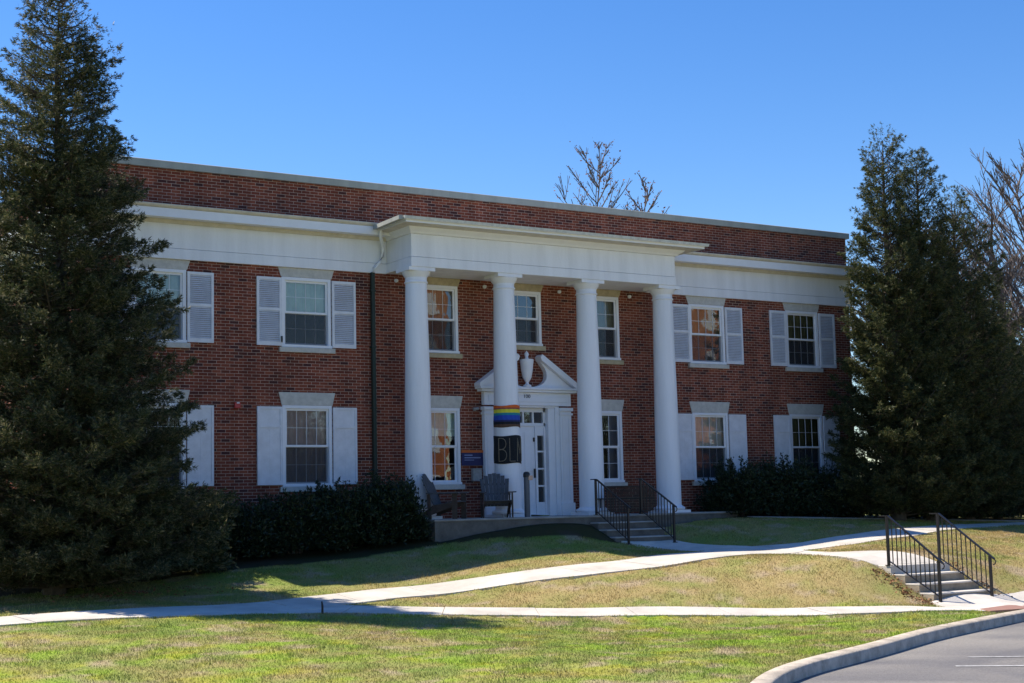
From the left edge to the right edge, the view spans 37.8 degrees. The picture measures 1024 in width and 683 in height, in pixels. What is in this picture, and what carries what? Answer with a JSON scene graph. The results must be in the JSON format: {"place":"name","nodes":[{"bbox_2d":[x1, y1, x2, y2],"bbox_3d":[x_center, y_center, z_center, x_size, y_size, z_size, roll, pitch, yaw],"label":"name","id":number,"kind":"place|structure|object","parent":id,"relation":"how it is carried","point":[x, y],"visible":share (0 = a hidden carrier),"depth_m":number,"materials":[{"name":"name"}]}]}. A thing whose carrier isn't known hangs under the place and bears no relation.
{"place":"outdoors","nodes":[
{"label":"outdoors","id":0,"kind":"place"},
{"bbox_2d":[0,546,805,626],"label":"path","id":1,"kind":"structure","parent":0,"point":[576,571],"depth_m":27.39,"materials":[{"name":"concrete"}]},
{"bbox_2d":[0,514,1023,682],"bbox_3d":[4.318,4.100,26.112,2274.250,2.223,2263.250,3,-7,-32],"label":"ground","id":2,"kind":"structure","parent":0,"point":[362,551],"depth_m":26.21,"materials":[{"name":"green plant"}]},
{"bbox_2d":[0,0,240,595],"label":"evergreen tree","id":3,"kind":"object","parent":2,"relation":"on","point":[93,494],"visible":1,"depth_m":25.92,"materials":[{"name":"green plant"}]},
{"bbox_2d":[117,481,240,575],"bbox_3d":[-6.585,3.456,28.665,2.720,2.120,2.774,3,-7,-32],"label":"evergreen shrub","id":4,"kind":"object","parent":2,"relation":"on","point":[216,560],"visible":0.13,"depth_m":28.30,"materials":[{"name":"green plant"}]},
{"bbox_2d":[219,496,288,559],"bbox_3d":[-5.786,3.780,30.514,2.337,1.407,2.315,1,-7,-16],"label":"evergreen shrub","id":5,"kind":"object","parent":2,"relation":"on","point":[246,531],"visible":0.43,"depth_m":30.10,"materials":[{"name":"green plant"}]},
{"bbox_2d":[244,486,358,553],"bbox_3d":[-4.661,3.752,31.352,2.503,1.425,2.401,3,-7,-32],"label":"evergreen shrub","id":6,"kind":"object","parent":2,"relation":"on","point":[299,522],"visible":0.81,"depth_m":30.86,"materials":[{"name":"green plant"}]},
{"bbox_2d":[321,601,323,613],"bbox_3d":[-3.101,4.378,24.468,0.047,0.253,0.046,3,-7,-32],"label":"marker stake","id":7,"kind":"object","parent":2,"relation":"on","point":[322,609],"visible":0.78,"depth_m":24.45,"materials":[{"name":"grey wood"}]},
{"bbox_2d":[305,472,406,548],"bbox_3d":[-3.583,3.617,32.033,2.081,1.636,2.569,3,-7,-32],"label":"evergreen shrub","id":8,"kind":"object","parent":2,"relation":"on","point":[353,498],"visible":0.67,"depth_m":31.53,"materials":[{"name":"green plant"}]},
{"bbox_2d":[352,468,433,542],"bbox_3d":[-2.683,3.563,32.470,1.737,1.667,2.295,3,-7,-32],"label":"evergreen shrub","id":9,"kind":"object","parent":2,"relation":"on","point":[407,510],"visible":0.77,"depth_m":32.03,"materials":[{"name":"green plant"}]},
{"bbox_2d":[1,154,863,544],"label":"brick building","id":10,"kind":"structure","parent":2,"relation":"on","point":[319,342],"depth_m":35.41,"materials":[{"name":"brick"}]},
{"bbox_2d":[128,389,189,492],"bbox_3d":[-7.607,2.136,31.703,1.368,2.200,0.825,3,-7,-32],"label":"window","id":11,"kind":"structure","parent":10,"relation":"in","point":[182,476],"depth_m":31.69,"materials":[{"name":"white glass"}]},
{"bbox_2d":[128,257,190,347],"bbox_3d":[-7.513,-0.819,31.772,1.367,1.902,0.222,3,-7,-32],"label":"window","id":12,"kind":"structure","parent":10,"relation":"in","point":[175,270],"depth_m":31.95,"materials":[{"name":"white glass"}]},
{"bbox_2d":[234,402,240,407],"bbox_3d":[-5.947,1.379,32.400,0.130,0.130,0.073,3,-7,-32],"label":"fire alarm","id":13,"kind":"object","parent":10,"relation":"attached to","point":[237,404],"visible":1,"depth_m":32.38,"materials":[{"name":"red plastic"}]},
{"bbox_2d":[278,267,334,353],"bbox_3d":[-4.631,-0.685,33.580,1.367,1.902,0.221,3,-7,-32],"label":"window","id":14,"kind":"structure","parent":10,"relation":"in","point":[306,293],"depth_m":33.61,"materials":[{"name":"white glass"}]},
{"bbox_2d":[279,392,336,491],"bbox_3d":[-4.564,2.237,33.258,1.368,2.200,0.221,3,-7,-32],"label":"window","id":15,"kind":"structure","parent":10,"relation":"in","point":[307,430],"depth_m":33.29,"materials":[{"name":"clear glass"}]},
{"bbox_2d":[427,277,462,358],"bbox_3d":[-1.750,-0.556,35.390,1.207,1.912,0.221,3,-7,-32],"label":"window","id":16,"kind":"structure","parent":10,"relation":"in","point":[442,294],"depth_m":35.48,"materials":[{"name":"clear glass"}]},
{"bbox_2d":[431,395,464,489],"bbox_3d":[-1.843,2.403,35.320,1.208,2.200,0.825,3,-7,-32],"label":"window","id":17,"kind":"structure","parent":10,"relation":"in","point":[445,410],"depth_m":35.29,"materials":[{"name":"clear glass"}]},
{"bbox_2d":[461,450,482,465],"bbox_3d":[-0.934,2.758,35.421,0.615,0.365,0.041,3,-7,-32],"label":"wall sign","id":18,"kind":"object","parent":10,"relation":"attached to","point":[471,457],"visible":1,"depth_m":35.40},
{"bbox_2d":[471,468,481,480],"bbox_3d":[-0.835,3.155,35.390,0.250,0.305,0.116,3,-7,-32],"label":"mailbox","id":19,"kind":"object","parent":10,"relation":"attached to","point":[476,474],"visible":0.91,"depth_m":35.34,"materials":[{"name":"grey metal"}]},
{"bbox_2d":[493,405,519,427],"bbox_3d":[-0.082,1.746,34.822,0.629,0.529,0.353,1,-7,-21],"label":"rainbow banner","id":20,"kind":"object","parent":10,"relation":"attached to","point":[506,416],"visible":1,"depth_m":34.68,"materials":[{"name":"multicoloured fabric"}]},
{"bbox_2d":[493,435,521,463],"bbox_3d":[-0.053,2.518,34.774,0.644,0.664,0.456,3,-7,-32],"label":"knitted banner","id":21,"kind":"object","parent":10,"relation":"attached to","point":[507,450],"visible":1,"depth_m":34.59,"materials":[{"name":"black fabric"}]},
{"bbox_2d":[514,283,545,350],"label":"window","id":22,"kind":"structure","parent":10,"relation":"in","point":[527,303],"depth_m":36.81,"materials":[{"name":"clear glass"}]},
{"bbox_2d":[596,289,623,364],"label":"window","id":23,"kind":"structure","parent":10,"relation":"in","point":[607,300],"depth_m":38.05,"materials":[{"name":"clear glass"}]},
{"bbox_2d":[601,399,627,485],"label":"window","id":24,"kind":"structure","parent":10,"relation":"in","point":[611,409],"depth_m":37.87,"materials":[{"name":"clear glass"}]},
{"bbox_2d":[686,296,728,368],"bbox_3d":[4.992,-0.200,39.975,1.367,1.902,0.825,3,-7,-32],"label":"window","id":25,"kind":"structure","parent":10,"relation":"in","point":[707,335],"depth_m":39.77,"materials":[{"name":"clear glass"}]},
{"bbox_2d":[689,401,729,485],"bbox_3d":[5.059,2.723,39.652,1.368,2.200,0.825,3,-7,-32],"label":"window","id":26,"kind":"structure","parent":10,"relation":"in","point":[710,431],"depth_m":39.44,"materials":[{"name":"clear glass"}]},
{"bbox_2d":[783,303,822,372],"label":"window","id":27,"kind":"structure","parent":10,"relation":"in","point":[803,350],"depth_m":41.59,"materials":[{"name":"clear glass"}]},
{"bbox_2d":[787,404,823,473],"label":"window","id":28,"kind":"structure","parent":10,"relation":"in","point":[805,440],"depth_m":41.31,"materials":[{"name":"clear glass"}]},
{"bbox_2d":[14,562,1012,604],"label":"leaf litter","id":29,"kind":"object","parent":2,"relation":"on","point":[872,569],"visible":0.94,"depth_m":26.82,"materials":[{"name":"brown plant"}]},
{"bbox_2d":[416,513,736,541],"bbox_3d":[1.675,4.576,35.606,9.210,0.773,2.126,3,-7,-32],"label":"patio foundation","id":30,"kind":"object","parent":2,"relation":"on","point":[446,531],"visible":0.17,"depth_m":33.35,"materials":[{"name":"concrete"}]},
{"bbox_2d":[427,511,734,521],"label":"patio","id":31,"kind":"structure","parent":30,"relation":"on","point":[534,517],"depth_m":34.22,"materials":[{"name":"concrete"}]},
{"bbox_2d":[421,474,468,518],"bbox_3d":[-1.537,3.420,33.081,0.987,1.011,0.840,-3,-7,16],"label":"adirondack chair","id":32,"kind":"object","parent":31,"relation":"on","point":[438,508],"visible":0.97,"depth_m":32.88,"materials":[{"name":"grey wood"}]},
{"bbox_2d":[479,473,515,517],"bbox_3d":[-0.358,3.472,33.798,0.840,1.011,0.987,-1,-6,-6],"label":"adirondack chair","id":33,"kind":"object","parent":31,"relation":"on","point":[499,491],"visible":0.98,"depth_m":34.01,"materials":[{"name":"grey wood"}]},
{"bbox_2d":[523,472,532,516],"bbox_3d":[0.356,3.469,33.977,0.200,1.024,0.160,3,-7,-32],"label":"bollard light","id":34,"kind":"object","parent":31,"relation":"on","point":[527,476],"visible":1,"depth_m":33.92,"materials":[{"name":"grey metal"}]},
{"bbox_2d":[597,485,654,512],"bbox_3d":[2.711,3.798,35.849,1.428,0.673,0.474,3,-7,-32],"label":"bench","id":35,"kind":"object","parent":31,"relation":"on","point":[635,497],"visible":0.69,"depth_m":35.66,"materials":[{"name":"black metal"}]},
{"bbox_2d":[553,141,637,210],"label":"bare tree","id":36,"kind":"object","parent":2,"relation":"on","point":[600,167],"visible":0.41,"depth_m":57.40,"materials":[{"name":"brown plant"}]},
{"bbox_2d":[590,521,672,541],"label":"concrete steps","id":37,"kind":"structure","parent":2,"relation":"on","point":[644,531],"depth_m":34.33,"materials":[{"name":"grey concrete"}]},
{"bbox_2d":[590,479,631,544],"bbox_3d":[2.269,3.872,34.138,0.100,1.498,1.540,3,-7,-32],"label":"stair railing","id":38,"kind":"object","parent":37,"relation":"on","point":[622,501],"visible":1,"depth_m":34.08,"materials":[{"name":"black metal"}]},
{"bbox_2d":[635,478,676,542],"bbox_3d":[3.369,3.923,34.828,0.100,1.498,1.540,3,-7,-32],"label":"stair railing","id":39,"kind":"object","parent":37,"relation":"on","point":[665,498],"visible":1,"depth_m":34.77,"materials":[{"name":"black metal"}]},
{"bbox_2d":[621,171,671,213],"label":"bare tree","id":40,"kind":"object","parent":2,"relation":"on","point":[645,192],"visible":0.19,"depth_m":58.06,"materials":[{"name":"brown plant"}]},
{"bbox_2d":[693,455,784,515],"bbox_3d":[5.855,3.663,38.278,2.148,1.652,2.124,3,-7,-32],"label":"evergreen shrub","id":41,"kind":"object","parent":2,"relation":"on","point":[733,489],"visible":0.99,"depth_m":37.96,"materials":[{"name":"green plant"}]},
{"bbox_2d":[744,451,837,516],"bbox_3d":[7.036,3.727,39.147,2.433,1.733,2.128,3,-7,-32],"label":"evergreen shrub","id":42,"kind":"object","parent":2,"relation":"on","point":[791,483],"visible":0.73,"depth_m":38.61,"materials":[{"name":"green plant"}]},
{"bbox_2d":[791,460,869,516],"bbox_3d":[8.367,3.891,39.748,2.402,1.581,2.284,3,-7,-32],"label":"evergreen shrub","id":43,"kind":"object","parent":2,"relation":"on","point":[825,478],"visible":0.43,"depth_m":39.13,"materials":[{"name":"green plant"}]},
{"bbox_2d":[835,477,911,517],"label":"evergreen shrub","id":44,"kind":"object","parent":2,"relation":"on","point":[866,513],"visible":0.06,"depth_m":39.64,"materials":[{"name":"green plant"}]},
{"bbox_2d":[747,516,1023,521],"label":"edging strip","id":45,"kind":"object","parent":2,"relation":"on","point":[874,518],"visible":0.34,"depth_m":39.05,"materials":[{"name":"concrete"}]},
{"bbox_2d":[750,609,1023,682],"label":"kerb","id":46,"kind":"structure","parent":2,"relation":"on","point":[794,671],"depth_m":19.63,"materials":[{"name":"concrete"}]},
{"bbox_2d":[821,122,982,520],"bbox_3d":[10.052,-0.561,39.635,4.238,10.768,4.088,3,-7,-32],"label":"evergreen tree","id":47,"kind":"object","parent":2,"relation":"on","point":[871,483],"visible":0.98,"depth_m":39.00,"materials":[{"name":"green plant"}]},
{"bbox_2d":[854,146,1000,520],"bbox_3d":[11.204,-0.241,40.326,3.907,10.312,3.953,3,-7,-32],"label":"evergreen tree","id":48,"kind":"object","parent":2,"relation":"on","point":[949,293],"visible":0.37,"depth_m":39.66,"materials":[{"name":"green plant"}]},
{"bbox_2d":[846,149,1023,390],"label":"bare tree","id":49,"kind":"object","parent":2,"relation":"on","point":[1010,282],"visible":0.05,"depth_m":49.57,"materials":[{"name":"grey plant"}]},
{"bbox_2d":[879,562,993,600],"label":"concrete steps","id":50,"kind":"structure","parent":2,"relation":"on","point":[954,582],"depth_m":27.67,"materials":[{"name":"grey concrete"}]},
{"bbox_2d":[878,515,944,601],"bbox_3d":[7.307,3.951,27.309,0.100,1.553,1.520,3,-7,-32],"label":"stair railing","id":51,"kind":"object","parent":50,"relation":"on","point":[939,561],"visible":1,"depth_m":27.31,"materials":[{"name":"black metal"}]},
{"bbox_2d":[929,513,995,596],"bbox_3d":[8.458,3.997,28.032,0.100,1.568,1.520,3,-7,-32],"label":"stair railing","id":52,"kind":"object","parent":50,"relation":"on","point":[990,558],"visible":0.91,"depth_m":28.02,"materials":[{"name":"black metal"}]},
{"bbox_2d":[906,502,984,518],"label":"evergreen shrub","id":53,"kind":"object","parent":2,"relation":"on","point":[958,515],"visible":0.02,"depth_m":40.23,"materials":[{"name":"green plant"}]},
{"bbox_2d":[913,185,1023,519],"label":"evergreen tree","id":54,"kind":"object","parent":2,"relation":"on","point":[1008,474],"visible":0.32,"depth_m":40.70,"materials":[{"name":"green plant"}]},
{"bbox_2d":[923,141,1023,315],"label":"bare tree","id":55,"kind":"object","parent":2,"relation":"on","point":[1007,176],"visible":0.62,"depth_m":53.27,"materials":[{"name":"grey plant"}]},
{"bbox_2d":[942,500,1023,519],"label":"evergreen shrub","id":56,"kind":"object","parent":2,"relation":"on","point":[1012,512],"visible":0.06,"depth_m":41.49,"materials":[{"name":"green plant"}]},
{"bbox_2d":[956,274,1023,519],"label":"evergreen tree","id":57,"kind":"object","parent":2,"relation":"on","point":[1018,376],"visible":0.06,"depth_m":42.56,"materials":[{"name":"green plant"}]},
{"bbox_2d":[958,482,1023,518],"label":"evergreen shrub","id":58,"kind":"object","parent":2,"relation":"on","point":[1013,515],"visible":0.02,"depth_m":42.81,"materials":[{"name":"green plant"}]},
{"bbox_2d":[975,318,1023,443],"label":"evergreen tree","id":59,"kind":"object","parent":2,"relation":"on","point":[1020,336],"depth_m":46.98,"materials":[{"name":"green plant"}]},
{"bbox_2d":[0,0,1023,462],"label":"sky","id":60,"kind":"structure","parent":0,"point":[748,111],"materials":[{"name":"blue"}]},
{"bbox_2d":[247,605,969,617],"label":"sidewalk","id":61,"kind":"structure","parent":0,"point":[655,611],"depth_m":25.32,"materials":[{"name":"concrete"}]},
{"bbox_2d":[621,540,936,566],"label":"path","id":62,"kind":"structure","parent":0,"point":[877,558],"depth_m":29.47,"materials":[{"name":"concrete"}]},
{"bbox_2d":[755,522,1023,550],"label":"path","id":63,"kind":"structure","parent":0,"point":[857,538],"depth_m":34.08,"materials":[{"name":"concrete"}]},
{"bbox_2d":[793,621,1023,682],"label":"street","id":64,"kind":"structure","parent":0,"point":[937,661],"depth_m":18.58,"materials":[{"name":"grey asphalt"}]},
{"bbox_2d":[955,665,1023,665],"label":"road marking","id":65,"kind":"object","parent":64,"relation":"on","point":[989,665],"visible":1,"depth_m":18.22,"materials":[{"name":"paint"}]},
{"bbox_2d":[985,656,1023,656],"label":"road marking","id":66,"kind":"object","parent":64,"relation":"on","point":[1004,656],"visible":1,"depth_m":19.20,"materials":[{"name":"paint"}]},
{"bbox_2d":[930,591,1023,611],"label":"sidewalk","id":67,"kind":"structure","parent":0,"point":[974,601],"depth_m":26.77,"materials":[{"name":"concrete"}]},
{"bbox_2d":[981,605,1023,612],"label":"paver pad","id":68,"kind":"object","parent":67,"relation":"on","point":[1004,609],"visible":0.46,"depth_m":25.50,"materials":[{"name":"concrete"}]}
]}

